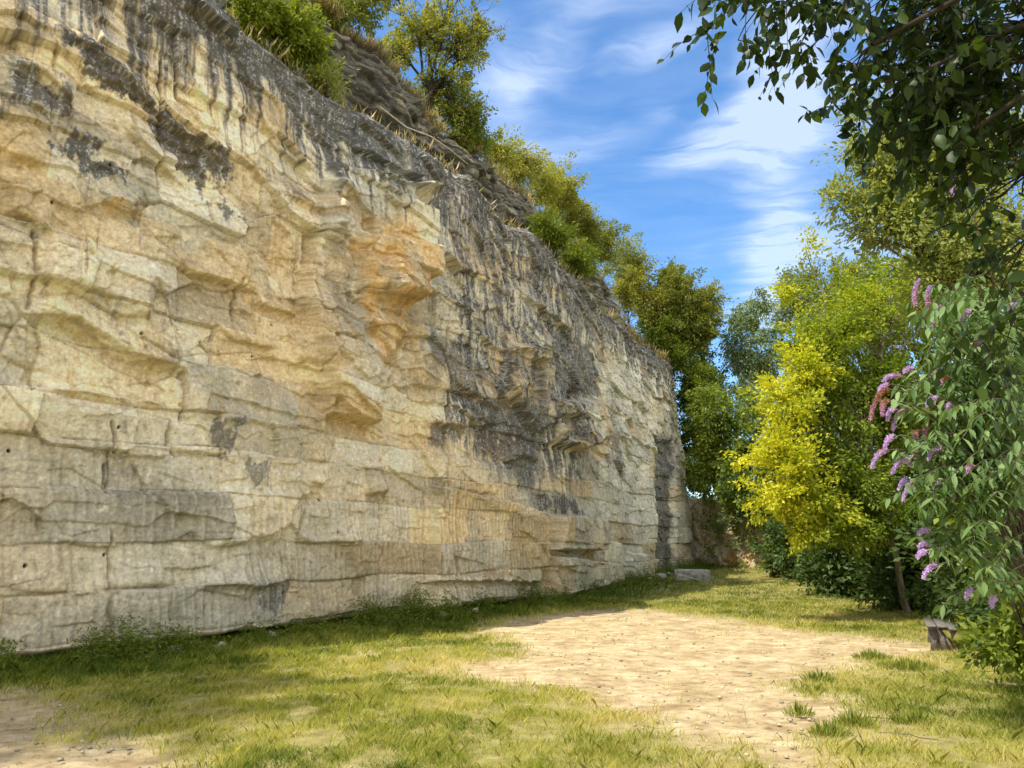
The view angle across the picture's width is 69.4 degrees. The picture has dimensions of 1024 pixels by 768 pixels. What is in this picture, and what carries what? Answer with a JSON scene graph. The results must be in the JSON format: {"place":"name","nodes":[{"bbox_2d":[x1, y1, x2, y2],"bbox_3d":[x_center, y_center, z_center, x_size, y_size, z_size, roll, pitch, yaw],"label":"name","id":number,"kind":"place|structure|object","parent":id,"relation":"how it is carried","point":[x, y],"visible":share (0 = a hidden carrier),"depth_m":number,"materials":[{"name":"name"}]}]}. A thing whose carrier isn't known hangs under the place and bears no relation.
{"place":"outdoors","nodes":[
{"label":"outdoors","id":0,"kind":"place"},
{"bbox_2d":[0,0,695,657],"bbox_3d":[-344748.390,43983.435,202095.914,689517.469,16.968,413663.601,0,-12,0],"label":"cliff","id":1,"kind":"structure","parent":0,"point":[280,344],"depth_m":14.14,"materials":[{"name":"stone"}]},
{"bbox_2d":[223,0,339,74],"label":"ledge shrub","id":2,"kind":"object","parent":1,"relation":"on","point":[281,20],"visible":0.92,"depth_m":16.46,"materials":[{"name":"green plant"}]},
{"bbox_2d":[296,50,359,105],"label":"ledge shrub","id":3,"kind":"object","parent":1,"relation":"on","point":[318,76],"visible":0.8,"depth_m":17.22,"materials":[{"name":"green plant"}]},
{"bbox_2d":[310,0,396,38],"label":"rim bush","id":4,"kind":"object","parent":1,"relation":"on","point":[357,12],"visible":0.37,"depth_m":21.80,"materials":[{"name":"green plant"}]},
{"bbox_2d":[344,22,397,130],"bbox_3d":[-4.044,-8.016,20.895,0.687,3.858,2.034,-9,-15,36],"label":"wire netting","id":5,"kind":"object","parent":1,"relation":"attached to","point":[380,91],"visible":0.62,"depth_m":20.98,"materials":[{"name":"grey metal"}]},
{"bbox_2d":[379,106,467,163],"bbox_3d":[-2.239,-6.460,19.317,0.090,0.252,3.585,-8,-15,32],"label":"tree root","id":6,"kind":"object","parent":1,"relation":"on","point":[380,107],"visible":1,"depth_m":19.09,"materials":[{"name":"brown wood"}]},
{"bbox_2d":[377,0,505,144],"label":"overhanging tree","id":7,"kind":"object","parent":1,"relation":"on","point":[436,88],"visible":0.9,"depth_m":25.16,"materials":[{"name":"green plant"}]},
{"bbox_2d":[225,0,670,361],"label":"dry grass","id":8,"kind":"structure","parent":1,"relation":"on","point":[431,119],"depth_m":22.86,"materials":[{"name":"plant"}]},
{"bbox_2d":[440,88,505,161],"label":"rim bush","id":9,"kind":"object","parent":1,"relation":"on","point":[472,137],"visible":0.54,"depth_m":25.33,"materials":[{"name":"green plant"}]},
{"bbox_2d":[481,123,568,213],"bbox_3d":[0.593,-9.029,32.006,3.024,4.170,7.550,-7,-14,28],"label":"rim bush","id":10,"kind":"object","parent":1,"relation":"on","point":[522,167],"visible":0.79,"depth_m":31.24,"materials":[{"name":"green plant"}]},
{"bbox_2d":[520,204,607,283],"bbox_3d":[2.096,-5.190,29.631,2.732,2.816,5.796,-6,-14,26],"label":"ledge shrub","id":11,"kind":"object","parent":1,"relation":"on","point":[581,259],"visible":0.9,"depth_m":28.64,"materials":[{"name":"green plant"}]},
{"bbox_2d":[540,150,599,238],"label":"rim bush","id":12,"kind":"object","parent":1,"relation":"on","point":[569,205],"visible":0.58,"depth_m":36.34,"materials":[{"name":"green plant"}]},
{"bbox_2d":[565,203,631,269],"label":"rim bush","id":13,"kind":"object","parent":1,"relation":"on","point":[604,239],"visible":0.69,"depth_m":40.25,"materials":[{"name":"green plant"}]},
{"bbox_2d":[596,231,660,323],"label":"rim bush","id":14,"kind":"object","parent":1,"relation":"on","point":[632,258],"visible":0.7,"depth_m":44.07,"materials":[{"name":"green plant"}]},
{"bbox_2d":[606,260,673,329],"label":"rim bush","id":15,"kind":"object","parent":1,"relation":"on","point":[634,290],"visible":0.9,"depth_m":43.37,"materials":[{"name":"green plant"}]},
{"bbox_2d":[625,259,725,321],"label":"rim bush","id":16,"kind":"object","parent":1,"relation":"on","point":[708,286],"visible":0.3,"depth_m":44.09,"materials":[{"name":"green plant"}]},
{"bbox_2d":[634,314,728,420],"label":"rim bush","id":17,"kind":"object","parent":1,"relation":"on","point":[681,362],"visible":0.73,"depth_m":42.25,"materials":[{"name":"green plant"}]},
{"bbox_2d":[634,256,732,356],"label":"rim bush","id":18,"kind":"object","parent":1,"relation":"on","point":[691,324],"visible":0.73,"depth_m":42.92,"materials":[{"name":"green plant"}]},
{"bbox_2d":[0,564,1023,767],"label":"grass","id":19,"kind":"structure","parent":0,"point":[90,673],"depth_m":7.92,"materials":[{"name":"green plant"}]},
{"bbox_2d":[0,566,1023,767],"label":"ground","id":20,"kind":"structure","parent":0,"point":[689,664],"depth_m":8.47,"materials":[{"name":"beige soil"}]},
{"bbox_2d":[0,567,699,676],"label":"rubble","id":21,"kind":"object","parent":20,"relation":"on","point":[222,642],"visible":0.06,"depth_m":12.73,"materials":[{"name":"stone"}]},
{"bbox_2d":[0,554,717,681],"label":"weeds","id":22,"kind":"object","parent":20,"relation":"on","point":[377,619],"visible":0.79,"depth_m":13.47,"materials":[{"name":"green plant"}]},
{"bbox_2d":[0,611,928,767],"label":"pebbles","id":23,"kind":"object","parent":20,"relation":"on","point":[598,686],"visible":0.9,"depth_m":7.89,"materials":[{"name":"stone"}]},
{"bbox_2d":[656,573,666,578],"bbox_3d":[6.137,7.953,30.511,0.476,0.316,0.425,5,-13,-22],"label":"fallen rock","id":24,"kind":"object","parent":20,"relation":"on","point":[662,574],"visible":0.56,"depth_m":30.35,"materials":[{"name":"stone"}]},
{"bbox_2d":[674,569,710,581],"bbox_3d":[7.198,7.664,29.545,1.427,0.542,0.820,-2,-12,7],"label":"stone slab","id":25,"kind":"object","parent":20,"relation":"on","point":[703,575],"depth_m":29.20,"materials":[{"name":"grey stone"}]},
{"bbox_2d":[675,363,751,498],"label":"evergreen tree","id":26,"kind":"object","parent":20,"relation":"on","point":[685,419],"visible":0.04,"depth_m":48.86,"materials":[{"name":"green plant"}]},
{"bbox_2d":[706,264,820,440],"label":"birch tree","id":27,"kind":"object","parent":20,"relation":"on","point":[736,353],"visible":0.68,"depth_m":44.35,"materials":[{"name":"green plant"}]},
{"bbox_2d":[748,496,811,577],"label":"laurel bush","id":28,"kind":"object","parent":20,"relation":"on","point":[778,537],"visible":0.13,"depth_m":29.89,"materials":[{"name":"green plant"}]},
{"bbox_2d":[782,699,815,718],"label":"grass tuft","id":29,"kind":"object","parent":20,"relation":"on","point":[799,710],"visible":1,"depth_m":7.08,"materials":[{"name":"green plant"}]},
{"bbox_2d":[773,451,846,582],"bbox_3d":[13.394,5.691,29.444,5.904,6.345,4.903,-4,-13,18],"label":"shrub","id":30,"kind":"object","parent":20,"relation":"on","point":[790,570],"visible":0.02,"depth_m":28.83,"materials":[{"name":"green plant"}]},
{"bbox_2d":[799,667,837,682],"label":"grass tuft","id":31,"kind":"object","parent":20,"relation":"on","point":[814,675],"visible":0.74,"depth_m":8.96,"materials":[{"name":"green plant"}]},
{"bbox_2d":[805,716,852,737],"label":"grass tuft","id":32,"kind":"object","parent":20,"relation":"on","point":[830,729],"visible":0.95,"depth_m":6.28,"materials":[{"name":"green plant"}]},
{"bbox_2d":[758,252,900,374],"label":"tree","id":33,"kind":"object","parent":20,"relation":"on","point":[820,274],"visible":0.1,"depth_m":48.06,"materials":[{"name":"green plant"}]},
{"bbox_2d":[719,223,957,613],"bbox_3d":[8.046,0.455,18.143,7.970,10.294,3.940,6,-14,-26],"label":"golden tree","id":34,"kind":"object","parent":20,"relation":"on","point":[812,380],"visible":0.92,"depth_m":16.92,"materials":[{"name":"yellow plant"}]},
{"bbox_2d":[783,512,900,598],"bbox_3d":[11.444,5.566,23.809,4.742,5.108,3.843,0,-12,0],"label":"bush","id":35,"kind":"object","parent":20,"relation":"on","point":[821,565],"visible":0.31,"depth_m":23.30,"materials":[{"name":"green plant"}]},
{"bbox_2d":[795,351,909,494],"bbox_3d":[16.625,3.375,33.949,8.956,10.413,6.129,0,-12,0],"label":"evergreen tree","id":36,"kind":"object","parent":20,"relation":"on","point":[838,435],"depth_m":34.32,"materials":[{"name":"green plant"}]},
{"bbox_2d":[830,705,879,728],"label":"grass tuft","id":37,"kind":"object","parent":20,"relation":"on","point":[851,719],"visible":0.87,"depth_m":6.62,"materials":[{"name":"green plant"}]},
{"bbox_2d":[846,557,890,596],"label":"hazel bush","id":38,"kind":"object","parent":20,"relation":"on","point":[852,586],"visible":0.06,"depth_m":23.03,"materials":[{"name":"green plant"}]},
{"bbox_2d":[850,646,892,660],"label":"grass tuft","id":39,"kind":"object","parent":20,"relation":"on","point":[871,654],"visible":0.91,"depth_m":10.58,"materials":[{"name":"green plant"}]},
{"bbox_2d":[836,446,907,564],"bbox_3d":[14.123,5.316,26.614,5.286,6.354,5.412,11,-16,-41],"label":"evergreen tree","id":40,"kind":"object","parent":20,"relation":"on","point":[895,480],"depth_m":26.19,"materials":[{"name":"green plant"}]},
{"bbox_2d":[867,490,903,600],"bbox_3d":[13.520,4.559,21.261,6.376,6.483,4.683,0,-12,0],"label":"evergreen tree","id":41,"kind":"object","parent":20,"relation":"on","point":[876,558],"depth_m":21.75,"materials":[{"name":"green plant"}]},
{"bbox_2d":[830,451,952,612],"bbox_3d":[11.019,4.104,19.121,4.303,4.846,3.753,6,-14,-26],"label":"bush","id":42,"kind":"object","parent":20,"relation":"on","point":[880,576],"visible":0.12,"depth_m":18.76,"materials":[{"name":"green plant"}]},
{"bbox_2d":[775,239,1020,546],"bbox_3d":[10.980,0.318,20.090,7.370,11.335,8.172,-6,-13,24],"label":"green tree","id":43,"kind":"object","parent":20,"relation":"on","point":[913,345],"visible":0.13,"depth_m":20.55,"materials":[{"name":"green plant"}]},
{"bbox_2d":[876,656,938,671],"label":"grass tuft","id":44,"kind":"object","parent":20,"relation":"on","point":[902,664],"visible":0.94,"depth_m":9.81,"materials":[{"name":"green plant"}]},
{"bbox_2d":[879,732,938,739],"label":"twig","id":45,"kind":"object","parent":20,"relation":"on","point":[909,734],"visible":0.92,"depth_m":6.10,"materials":[{"name":"brown wood"}]},
{"bbox_2d":[887,705,941,726],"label":"grass tuft","id":46,"kind":"object","parent":20,"relation":"on","point":[907,718],"visible":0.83,"depth_m":6.71,"materials":[{"name":"green plant"}]},
{"bbox_2d":[810,84,1023,385],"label":"feathery tree","id":47,"kind":"object","parent":20,"relation":"on","point":[895,218],"visible":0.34,"depth_m":11.62,"materials":[{"name":"green plant"}]},
{"bbox_2d":[923,618,957,650],"bbox_3d":[6.906,4.048,11.912,0.417,0.404,1.307,-6,-14,25],"label":"bench","id":48,"kind":"object","parent":20,"relation":"on","point":[936,627],"visible":0.81,"depth_m":11.48,"materials":[{"name":"grey wood"}]},
{"bbox_2d":[873,361,1016,627],"bbox_3d":[9.390,2.046,13.451,5.483,6.541,4.629,0,-12,0],"label":"evergreen tree","id":49,"kind":"object","parent":20,"relation":"on","point":[927,523],"visible":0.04,"depth_m":13.60,"materials":[{"name":"green plant"}]},
{"bbox_2d":[868,176,1023,638],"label":"buddleia bush","id":50,"kind":"object","parent":20,"relation":"on","point":[982,471],"visible":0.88,"depth_m":6.56,"materials":[{"name":"green plant"}]},
{"bbox_2d":[902,354,1012,571],"bbox_3d":[12.622,1.781,18.171,6.055,8.125,5.216,9,-15,-36],"label":"evergreen tree","id":51,"kind":"object","parent":20,"relation":"on","point":[917,518],"visible":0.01,"depth_m":18.09,"materials":[{"name":"green plant"}]},
{"bbox_2d":[900,546,1021,646],"bbox_3d":[8.635,3.262,13.357,2.463,3.232,7.822,-5,-13,21],"label":"hawthorn bush","id":52,"kind":"object","parent":20,"relation":"on","point":[921,595],"visible":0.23,"depth_m":14.67,"materials":[{"name":"green plant"}]},
{"bbox_2d":[933,502,1023,687],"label":"bramble bush","id":53,"kind":"object","parent":20,"relation":"on","point":[1005,648],"visible":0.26,"depth_m":8.41,"materials":[{"name":"green plant"}]},
{"bbox_2d":[340,0,1023,497],"label":"sky","id":54,"kind":"structure","parent":0,"point":[729,193],"materials":[{"name":"blue"}]},
{"bbox_2d":[688,497,778,567],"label":"earth bank","id":55,"kind":"structure","parent":0,"point":[700,534],"depth_m":38.07,"materials":[{"name":"soil"}]},
{"bbox_2d":[676,342,791,566],"bbox_3d":[11.404,2.042,39.133,6.141,15.448,14.289,0,-12,0],"label":"ivy shrub","id":56,"kind":"object","parent":55,"relation":"on","point":[708,434],"visible":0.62,"depth_m":38.42,"materials":[{"name":"green plant"}]},
{"bbox_2d":[700,479,788,568],"bbox_3d":[11.370,7.105,36.427,2.114,5.444,6.437,10,-16,-37],"label":"ivy","id":57,"kind":"object","parent":55,"relation":"attached to","point":[721,530],"visible":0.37,"depth_m":36.95,"materials":[{"name":"green plant"}]},
{"bbox_2d":[709,421,851,530],"bbox_3d":[13.646,4.909,35.885,7.628,8.166,6.435,-7,-14,30],"label":"evergreen tree","id":58,"kind":"object","parent":55,"relation":"on","point":[725,488],"visible":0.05,"depth_m":35.64,"materials":[{"name":"green plant"}]},
{"bbox_2d":[657,0,1023,443],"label":"overhanging branches","id":59,"kind":"object","parent":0,"point":[973,64],"visible":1,"depth_m":3.83,"materials":[{"name":"green plant"}]}
]}

